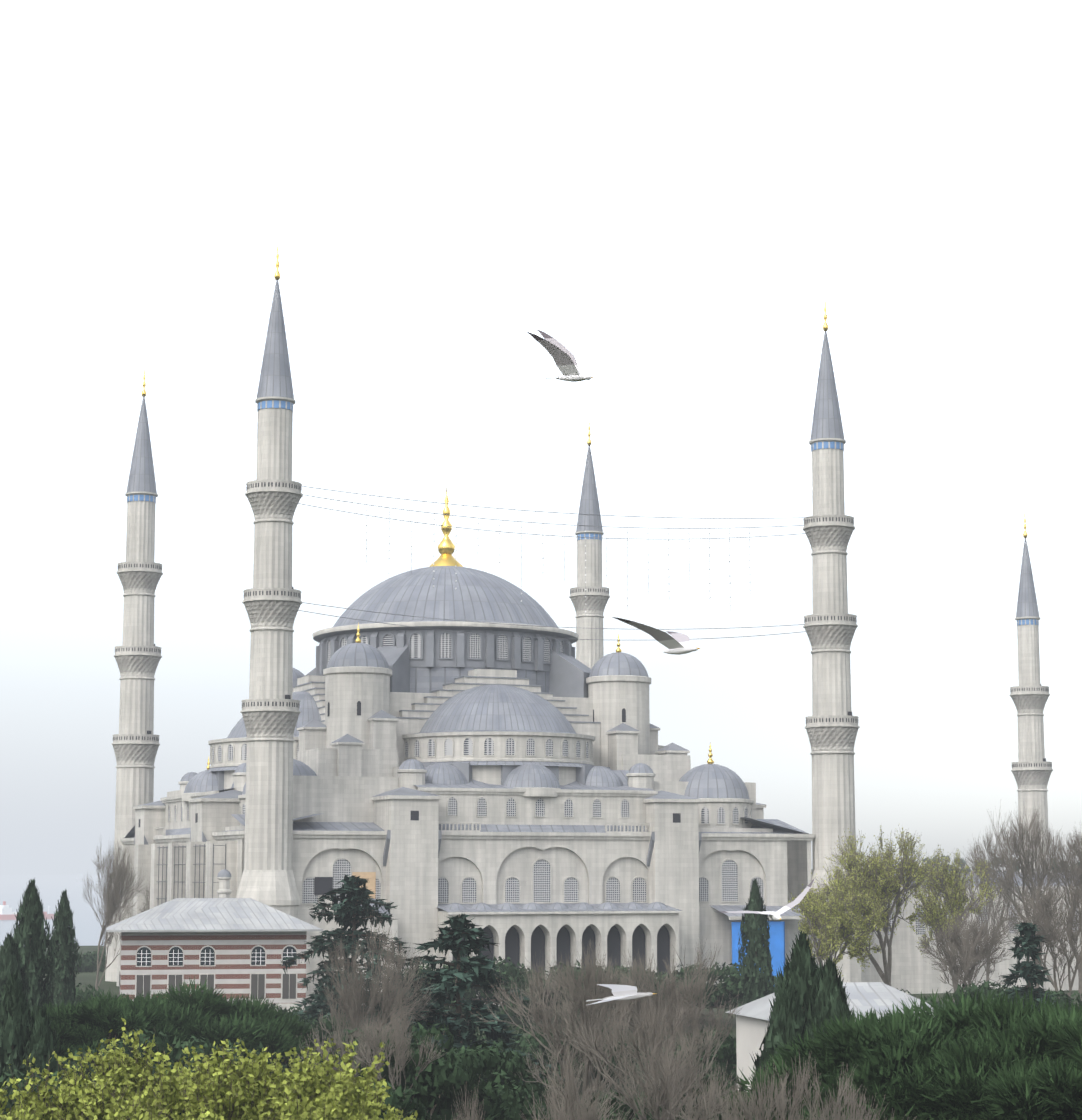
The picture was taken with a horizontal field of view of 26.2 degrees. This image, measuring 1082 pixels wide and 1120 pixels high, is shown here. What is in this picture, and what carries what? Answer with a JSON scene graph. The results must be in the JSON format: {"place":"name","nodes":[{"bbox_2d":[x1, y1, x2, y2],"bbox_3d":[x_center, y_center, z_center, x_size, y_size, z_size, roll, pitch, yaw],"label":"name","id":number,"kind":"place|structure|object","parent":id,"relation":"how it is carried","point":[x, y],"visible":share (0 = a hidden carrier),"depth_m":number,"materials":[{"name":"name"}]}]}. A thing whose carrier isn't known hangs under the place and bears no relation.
{"place":"outdoors","nodes":[
{"label":"outdoors","id":0,"kind":"place"},
{"bbox_2d":[0,875,108,945],"bbox_3d":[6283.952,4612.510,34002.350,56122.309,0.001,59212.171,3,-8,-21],"label":"sea","id":1,"kind":"structure","parent":0,"point":[87,925],"depth_m":4878.85,"materials":[{"name":"blue liquid"}]},
{"bbox_2d":[0,901,53,919],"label":"red ship hull","id":2,"kind":"object","parent":1,"relation":"on","point":[6,913],"visible":0.56,"depth_m":2693.95,"materials":[{"name":"red"}]},
{"bbox_2d":[76,872,106,880],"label":"ship","id":3,"kind":"object","parent":1,"relation":"on","point":[80,876],"visible":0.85,"depth_m":14020.72,"materials":[{"name":"white"}]},
{"bbox_2d":[0,946,1077,1119],"bbox_3d":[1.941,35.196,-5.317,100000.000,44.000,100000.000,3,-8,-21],"label":"ground","id":4,"kind":"structure","parent":0,"point":[87,978],"depth_m":218.32,"materials":[{"name":"green plant"}]},
{"bbox_2d":[0,933,30,1009],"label":"cypress tree","id":5,"kind":"object","parent":4,"relation":"on","point":[10,959],"visible":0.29,"depth_m":138.37,"materials":[{"name":"green plant"}]},
{"bbox_2d":[0,969,36,1085],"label":"cypress tree","id":6,"kind":"object","parent":4,"relation":"on","point":[15,1017],"visible":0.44,"depth_m":98.34,"materials":[{"name":"green plant"}]},
{"bbox_2d":[9,878,59,1012],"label":"cypress tree","id":7,"kind":"object","parent":4,"relation":"on","point":[34,941],"visible":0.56,"depth_m":147.85,"materials":[{"name":"green plant"}]},
{"bbox_2d":[8,1004,67,1102],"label":"cypress tree","id":8,"kind":"object","parent":4,"relation":"on","point":[39,1043],"visible":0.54,"depth_m":93.48,"materials":[{"name":"green plant"}]},
{"bbox_2d":[0,1067,98,1116],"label":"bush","id":9,"kind":"object","parent":4,"relation":"on","point":[9,1089],"visible":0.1,"depth_m":78.41,"materials":[{"name":"green plant"}]},
{"bbox_2d":[46,890,81,1007],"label":"cypress tree","id":10,"kind":"object","parent":4,"relation":"on","point":[65,942],"visible":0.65,"depth_m":172.84,"materials":[{"name":"green plant"}]},
{"bbox_2d":[45,951,105,972],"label":"bush","id":11,"kind":"object","parent":4,"relation":"on","point":[89,963],"visible":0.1,"depth_m":321.21,"materials":[{"name":"green plant"}]},
{"bbox_2d":[39,982,133,1004],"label":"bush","id":12,"kind":"object","parent":4,"relation":"on","point":[82,994],"visible":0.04,"depth_m":200.40,"materials":[{"name":"green plant"}]},
{"bbox_2d":[0,1048,192,1119],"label":"bush","id":13,"kind":"object","parent":4,"relation":"on","point":[73,1100],"visible":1,"depth_m":53.77,"materials":[{"name":"green plant"}]},
{"bbox_2d":[1,990,198,1065],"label":"hedge","id":14,"kind":"object","parent":4,"relation":"on","point":[83,1025],"visible":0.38,"depth_m":114.62,"materials":[{"name":"green plant"}]},
{"bbox_2d":[7,1018,195,1118],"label":"bush","id":15,"kind":"object","parent":4,"relation":"on","point":[137,1069],"visible":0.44,"depth_m":59.80,"materials":[{"name":"green plant"}]},
{"bbox_2d":[82,836,149,990],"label":"bare tree","id":16,"kind":"object","parent":4,"relation":"on","point":[113,900],"visible":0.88,"depth_m":230.14,"materials":[{"name":"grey plant"}]},
{"bbox_2d":[105,367,162,981],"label":"minaret","id":17,"kind":"object","parent":4,"relation":"on","point":[138,657],"visible":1,"depth_m":298.42,"materials":[{"name":"stone"}]},
{"bbox_2d":[138,880,149,912],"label":"bare tree","id":18,"kind":"object","parent":4,"relation":"on","point":[144,908],"visible":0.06,"depth_m":268.67,"materials":[{"name":"grey plant"}]},
{"bbox_2d":[61,1027,273,1080],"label":"hedge","id":19,"kind":"object","parent":4,"relation":"on","point":[162,1048],"visible":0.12,"depth_m":99.65,"materials":[{"name":"green plant"}]},
{"bbox_2d":[79,976,317,1067],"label":"hedge","id":20,"kind":"object","parent":4,"relation":"on","point":[212,1017],"visible":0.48,"depth_m":121.71,"materials":[{"name":"green plant"}]},
{"bbox_2d":[109,1038,312,1119],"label":"bush","id":21,"kind":"object","parent":4,"relation":"on","point":[225,1089],"visible":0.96,"depth_m":53.60,"materials":[{"name":"green plant"}]},
{"bbox_2d":[106,869,322,1011],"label":"pavilion","id":22,"kind":"structure","parent":4,"relation":"on","point":[241,946],"depth_m":208.27,"materials":[{"name":"brick"}]},
{"bbox_2d":[236,246,302,917],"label":"minaret","id":23,"kind":"object","parent":4,"relation":"on","point":[272,603],"visible":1,"depth_m":237.43,"materials":[{"name":"stone"}]},
{"bbox_2d":[271,1003,306,1019],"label":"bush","id":24,"kind":"object","parent":4,"relation":"on","point":[294,1010],"visible":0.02,"depth_m":190.48,"materials":[{"name":"green plant"}]},
{"bbox_2d":[180,1038,416,1119],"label":"bush","id":25,"kind":"object","parent":4,"relation":"on","point":[315,1083],"visible":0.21,"depth_m":56.85,"materials":[{"name":"green plant"}]},
{"bbox_2d":[274,1012,390,1075],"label":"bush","id":26,"kind":"object","parent":4,"relation":"on","point":[327,1024],"visible":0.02,"depth_m":149.17,"materials":[{"name":"green plant"}]},
{"bbox_2d":[275,1061,417,1119],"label":"bush","id":27,"kind":"object","parent":4,"relation":"on","point":[345,1091],"visible":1,"depth_m":52.48,"materials":[{"name":"green plant"}]},
{"bbox_2d":[280,875,444,1054],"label":"cedar tree","id":28,"kind":"object","parent":4,"relation":"on","point":[352,901],"visible":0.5,"depth_m":169.27,"materials":[{"name":"green plant"}]},
{"bbox_2d":[288,996,445,1100],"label":"bare shrub","id":29,"kind":"object","parent":4,"relation":"on","point":[370,1040],"visible":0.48,"depth_m":89.50,"materials":[{"name":"brown plant"}]},
{"bbox_2d":[315,910,436,1043],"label":"bare tree","id":30,"kind":"object","parent":4,"relation":"on","point":[355,1000],"visible":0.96,"depth_m":110.33,"materials":[{"name":"brown plant"}]},
{"bbox_2d":[359,1080,426,1119],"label":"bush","id":31,"kind":"object","parent":4,"relation":"on","point":[395,1099],"visible":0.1,"depth_m":74.22,"materials":[{"name":"green plant"}]},
{"bbox_2d":[284,1021,546,1119],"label":"bush","id":32,"kind":"object","parent":4,"relation":"on","point":[443,1075],"visible":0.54,"depth_m":92.12,"materials":[{"name":"green plant"}]},
{"bbox_2d":[369,985,467,1115],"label":"bush","id":33,"kind":"object","parent":4,"relation":"on","point":[431,1018],"visible":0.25,"depth_m":118.79,"materials":[{"name":"green plant"}]},
{"bbox_2d":[321,1046,565,1119],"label":"bare shrub","id":34,"kind":"object","parent":4,"relation":"on","point":[525,1074],"visible":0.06,"depth_m":107.48,"materials":[{"name":"green plant"}]},
{"bbox_2d":[380,956,546,1021],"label":"bush","id":35,"kind":"object","parent":4,"relation":"on","point":[506,969],"visible":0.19,"depth_m":211.98,"materials":[{"name":"green plant"}]},
{"bbox_2d":[451,1074,484,1119],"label":"bare shrub","id":36,"kind":"object","parent":4,"relation":"on","point":[469,1117],"visible":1,"depth_m":50.49,"materials":[{"name":"brown plant"}]},
{"bbox_2d":[397,913,564,1106],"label":"cedar tree","id":37,"kind":"object","parent":4,"relation":"on","point":[476,969],"visible":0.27,"depth_m":129.96,"materials":[{"name":"green plant"}]},
{"bbox_2d":[444,1020,645,1084],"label":"bush","id":38,"kind":"object","parent":4,"relation":"on","point":[520,1040],"visible":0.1,"depth_m":145.82,"materials":[{"name":"green plant"}]},
{"bbox_2d":[469,939,648,1114],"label":"bare tree","id":39,"kind":"object","parent":4,"relation":"on","point":[589,1013],"visible":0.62,"depth_m":102.48,"materials":[{"name":"brown plant"}]},
{"bbox_2d":[520,1025,635,1119],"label":"bare tree","id":40,"kind":"object","parent":4,"relation":"on","point":[581,1110],"visible":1,"depth_m":63.87,"materials":[{"name":"brown plant"}]},
{"bbox_2d":[569,422,609,668],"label":"minaret","id":41,"kind":"object","parent":4,"relation":"on","point":[589,653],"visible":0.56,"depth_m":336.36,"materials":[{"name":"stone"}]},
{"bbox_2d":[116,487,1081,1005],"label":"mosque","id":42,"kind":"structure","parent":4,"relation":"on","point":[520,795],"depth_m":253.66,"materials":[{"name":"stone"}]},
{"bbox_2d":[554,989,753,1119],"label":"bare tree","id":43,"kind":"object","parent":4,"relation":"on","point":[672,1071],"visible":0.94,"depth_m":80.96,"materials":[{"name":"brown plant"}]},
{"bbox_2d":[550,1067,771,1119],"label":"bare shrub","id":44,"kind":"object","parent":4,"relation":"on","point":[627,1108],"visible":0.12,"depth_m":84.56,"materials":[{"name":"brown plant"}]},
{"bbox_2d":[606,991,717,1069],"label":"bare tree","id":45,"kind":"object","parent":4,"relation":"on","point":[701,1017],"visible":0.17,"depth_m":148.99,"materials":[{"name":"brown plant"}]},
{"bbox_2d":[592,937,743,1105],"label":"bare tree","id":46,"kind":"object","parent":4,"relation":"on","point":[674,995],"visible":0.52,"depth_m":109.30,"materials":[{"name":"brown plant"}]},
{"bbox_2d":[651,962,777,1024],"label":"bush","id":47,"kind":"object","parent":4,"relation":"on","point":[732,986],"visible":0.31,"depth_m":205.38,"materials":[{"name":"green plant"}]},
{"bbox_2d":[737,879,773,1004],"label":"cypress tree","id":48,"kind":"object","parent":4,"relation":"on","point":[753,928],"visible":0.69,"depth_m":180.13,"materials":[{"name":"green plant"}]},
{"bbox_2d":[751,977,808,1118],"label":"cypress tree","id":49,"kind":"object","parent":4,"relation":"on","point":[787,1018],"visible":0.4,"depth_m":86.81,"materials":[{"name":"green plant"}]},
{"bbox_2d":[656,1051,916,1119],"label":"bare tree","id":50,"kind":"object","parent":4,"relation":"on","point":[780,1102],"visible":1,"depth_m":59.83,"materials":[{"name":"brown plant"}]},
{"bbox_2d":[768,930,822,1022],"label":"cypress tree","id":51,"kind":"object","parent":4,"relation":"on","point":[800,968],"visible":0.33,"depth_m":90.85,"materials":[{"name":"green plant"}]},
{"bbox_2d":[794,1011,826,1105],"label":"cypress tree","id":52,"kind":"object","parent":4,"relation":"on","point":[817,1019],"visible":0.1,"depth_m":85.24,"materials":[{"name":"green plant"}]},
{"bbox_2d":[753,1066,885,1119],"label":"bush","id":53,"kind":"object","parent":4,"relation":"on","point":[820,1076],"visible":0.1,"depth_m":68.31,"materials":[{"name":"green plant"}]},
{"bbox_2d":[801,956,855,1026],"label":"cypress tree","id":54,"kind":"object","parent":4,"relation":"on","point":[829,995],"visible":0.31,"depth_m":88.99,"materials":[{"name":"green plant"}]},
{"bbox_2d":[726,982,931,1110],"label":"building","id":55,"kind":"structure","parent":4,"relation":"on","point":[752,1018],"depth_m":130.12,"materials":[{"name":"paint"}]},
{"bbox_2d":[803,302,865,982],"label":"minaret","id":56,"kind":"object","parent":4,"relation":"on","point":[830,627],"visible":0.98,"depth_m":261.16,"materials":[{"name":"stone"}]},
{"bbox_2d":[298,486,807,639],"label":"string lights","id":57,"kind":"object","parent":56,"relation":"attached to","point":[585,537],"visible":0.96,"depth_m":251.99,"materials":[{"name":"grey plastic"}]},
{"bbox_2d":[789,861,886,975],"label":"budding tree","id":58,"kind":"object","parent":4,"relation":"on","point":[834,929],"visible":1,"depth_m":192.59,"materials":[{"name":"green plant"}]},
{"bbox_2d":[833,1003,853,1027],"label":"bush","id":59,"kind":"object","parent":4,"relation":"on","point":[844,1011],"visible":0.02,"depth_m":83.35,"materials":[{"name":"green plant"}]},
{"bbox_2d":[803,825,941,985],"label":"budding tree","id":60,"kind":"object","parent":4,"relation":"on","point":[886,882],"visible":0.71,"depth_m":198.08,"materials":[{"name":"green plant"}]},
{"bbox_2d":[717,986,1081,1119],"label":"hedge","id":61,"kind":"object","parent":4,"relation":"on","point":[917,1066],"visible":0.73,"depth_m":68.43,"materials":[{"name":"green plant"}]},
{"bbox_2d":[915,856,950,872],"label":"tree","id":62,"kind":"object","parent":4,"relation":"on","point":[934,863],"visible":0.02,"depth_m":747.57,"materials":[{"name":"green plant"}]},
{"bbox_2d":[924,855,970,872],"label":"tree","id":63,"kind":"object","parent":4,"relation":"on","point":[962,860],"visible":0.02,"depth_m":821.30,"materials":[{"name":"green plant"}]},
{"bbox_2d":[911,845,1001,1001],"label":"budding tree","id":64,"kind":"object","parent":4,"relation":"on","point":[949,887],"visible":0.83,"depth_m":209.43,"materials":[{"name":"green plant"}]},
{"bbox_2d":[916,904,1014,991],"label":"bare tree","id":65,"kind":"object","parent":4,"relation":"on","point":[963,946],"visible":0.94,"depth_m":164.97,"materials":[{"name":"grey plant"}]},
{"bbox_2d":[966,857,1017,873],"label":"tree","id":66,"kind":"object","parent":4,"relation":"on","point":[992,867],"depth_m":754.75,"materials":[{"name":"green plant"}]},
{"bbox_2d":[960,840,1026,981],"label":"bare tree","id":67,"kind":"object","parent":4,"relation":"on","point":[989,913],"visible":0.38,"depth_m":253.98,"materials":[{"name":"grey plant"}]},
{"bbox_2d":[923,980,1081,1014],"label":"bush","id":68,"kind":"object","parent":4,"relation":"on","point":[985,986],"visible":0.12,"depth_m":159.40,"materials":[{"name":"green plant"}]},
{"bbox_2d":[952,1016,1081,1119],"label":"bush","id":69,"kind":"object","parent":4,"relation":"on","point":[1047,1093],"visible":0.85,"depth_m":63.52,"materials":[{"name":"green plant"}]},
{"bbox_2d":[959,801,1081,987],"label":"bare tree","id":70,"kind":"object","parent":4,"relation":"on","point":[1028,872],"visible":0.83,"depth_m":223.83,"materials":[{"name":"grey plant"}]},
{"bbox_2d":[997,920,1055,1011],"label":"conifer tree","id":71,"kind":"object","parent":4,"relation":"on","point":[1028,969],"visible":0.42,"depth_m":148.77,"materials":[{"name":"green plant"}]},
{"bbox_2d":[1010,514,1052,873],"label":"minaret","id":72,"kind":"object","parent":4,"relation":"on","point":[1032,770],"visible":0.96,"depth_m":339.43,"materials":[{"name":"stone"}]},
{"bbox_2d":[988,873,1081,998],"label":"bare tree","id":73,"kind":"object","parent":4,"relation":"on","point":[1048,931],"visible":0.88,"depth_m":169.18,"materials":[{"name":"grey plant"}]},
{"bbox_2d":[1042,822,1081,1005],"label":"bare tree","id":74,"kind":"object","parent":4,"relation":"on","point":[1071,870],"visible":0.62,"depth_m":231.86,"materials":[{"name":"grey plant"}]},
{"bbox_2d":[527,330,592,381],"bbox_3d":[0.307,-3.068,34.194,0.904,0.846,0.725,-2,-8,12],"label":"gull","id":75,"kind":"object","parent":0,"point":[563,358],"depth_m":34.23,"materials":[{"name":"white"}]},
{"bbox_2d":[492,959,696,1026],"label":"bush","id":76,"kind":"object","parent":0,"point":[520,981],"visible":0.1,"depth_m":201.58,"materials":[{"name":"green plant"}]},
{"bbox_2d":[587,984,655,1004],"bbox_3d":[1.261,8.114,43.518,1.481,0.316,1.436,3,-8,-21],"label":"gull","id":77,"kind":"object","parent":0,"point":[616,988],"visible":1,"depth_m":43.43,"materials":[{"name":"white"}]},
{"bbox_2d":[612,617,699,654],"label":"seagull","id":78,"kind":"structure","parent":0,"point":[676,643],"depth_m":31.25,"materials":[{"name":"white"}]},
{"bbox_2d":[642,1026,736,1097],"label":"bush","id":79,"kind":"object","parent":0,"point":[726,1052],"visible":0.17,"depth_m":135.73,"materials":[{"name":"green plant"}]},
{"bbox_2d":[722,879,813,920],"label":"gull","id":80,"kind":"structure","parent":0,"point":[774,916],"depth_m":32.38,"materials":[{"name":"white"}]},
{"bbox_2d":[898,988,942,1008],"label":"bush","id":81,"kind":"object","parent":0,"point":[930,1002],"depth_m":147.69,"materials":[{"name":"green plant"}]}
]}

